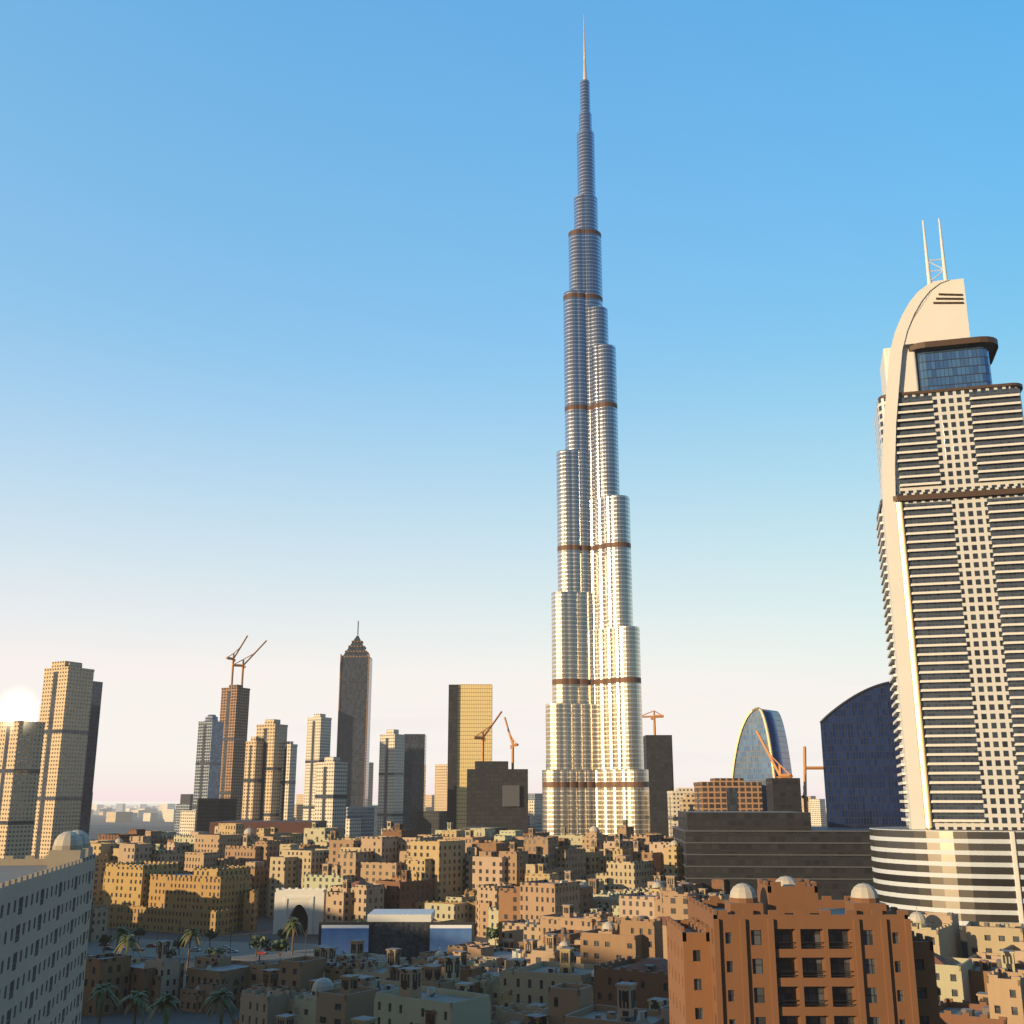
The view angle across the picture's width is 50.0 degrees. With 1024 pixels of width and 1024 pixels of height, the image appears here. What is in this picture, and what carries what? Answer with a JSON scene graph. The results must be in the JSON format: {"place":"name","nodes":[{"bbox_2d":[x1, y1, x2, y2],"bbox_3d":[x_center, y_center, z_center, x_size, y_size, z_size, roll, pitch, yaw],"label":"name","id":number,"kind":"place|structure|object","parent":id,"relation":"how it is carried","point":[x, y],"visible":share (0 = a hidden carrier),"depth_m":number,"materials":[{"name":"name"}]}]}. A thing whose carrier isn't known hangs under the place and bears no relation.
{"place":"outdoors","nodes":[
{"label":"outdoors","id":0,"kind":"place"},
{"bbox_2d":[9,703,22,717],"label":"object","id":1,"kind":"object","parent":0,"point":[15,710],"visible":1,"depth_m":887.34,"materials":[{"name":"white"}]},
{"bbox_2d":[87,921,474,960],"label":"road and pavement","id":2,"kind":"structure","parent":0,"point":[246,950],"depth_m":451.36,"materials":[{"name":"grey asphalt"}]},
{"bbox_2d":[99,942,275,954],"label":"cars","id":3,"kind":"object","parent":2,"relation":"on","point":[108,947],"visible":0.29,"depth_m":451.68,"materials":[{"name":"grey paint"}]},
{"bbox_2d":[0,621,873,899],"bbox_3d":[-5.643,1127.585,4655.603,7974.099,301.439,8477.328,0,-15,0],"label":"distant skyline buildings","id":4,"kind":"structure","parent":0,"point":[731,832],"depth_m":997.07,"materials":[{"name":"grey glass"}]},
{"bbox_2d":[80,802,825,1023],"bbox_3d":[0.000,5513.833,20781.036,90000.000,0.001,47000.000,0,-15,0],"label":"ground","id":5,"kind":"structure","parent":0,"point":[99,824],"depth_m":495.54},
{"bbox_2d":[82,917,305,1023],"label":"palm trees","id":6,"kind":"object","parent":5,"relation":"on","point":[165,1001],"visible":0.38,"depth_m":280.42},
{"bbox_2d":[93,861,475,935],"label":"buildings","id":7,"kind":"structure","parent":5,"relation":"on","point":[167,896],"depth_m":523.09,"materials":[{"name":"concrete"}]},
{"bbox_2d":[99,918,501,985],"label":"trees","id":8,"kind":"object","parent":5,"relation":"on","point":[259,941],"visible":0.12,"depth_m":438.13,"materials":[{"name":"green plant"}]},
{"bbox_2d":[318,909,474,964],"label":"glass-fronted building","id":9,"kind":"structure","parent":5,"relation":"on","point":[412,932],"depth_m":394.88,"materials":[{"name":"blue glass"}]},
{"bbox_2d":[81,819,1023,1023],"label":"low-rise buildings","id":10,"kind":"structure","parent":5,"relation":"on","point":[542,896],"depth_m":500.75,"materials":[{"name":"concrete"}]},
{"bbox_2d":[542,15,649,834],"bbox_3d":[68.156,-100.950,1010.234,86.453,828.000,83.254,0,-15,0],"label":"skyscraper","id":11,"kind":"structure","parent":5,"relation":"on","point":[595,773],"depth_m":939.11,"materials":[{"name":"silver metal"}]},
{"bbox_2d":[232,912,1023,1023],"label":"low-rise buildings","id":12,"kind":"structure","parent":5,"relation":"on","point":[506,996],"depth_m":257.56,"materials":[{"name":"stone"}]},
{"bbox_2d":[820,681,906,827],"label":"curved glass building","id":13,"kind":"structure","parent":5,"relation":"on","point":[862,779],"depth_m":606.50,"materials":[{"name":"blue glass"}]},
{"bbox_2d":[869,218,1023,957],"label":"skyscraper","id":14,"kind":"structure","parent":5,"relation":"on","point":[949,425],"depth_m":422.61,"materials":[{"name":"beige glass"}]},
{"bbox_2d":[0,830,939,1023],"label":"buildings","id":15,"kind":"structure","parent":0,"point":[785,950],"depth_m":141.59,"materials":[{"name":"stone"}]},
{"bbox_2d":[0,0,1023,801],"label":"sky","id":16,"kind":"structure","parent":0,"point":[283,284],"materials":[{"name":"blue"}]},
{"bbox_2d":[731,707,792,810],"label":"arched glass tower","id":17,"kind":"structure","parent":0,"point":[752,762],"depth_m":782.83,"materials":[{"name":"blue glass"}]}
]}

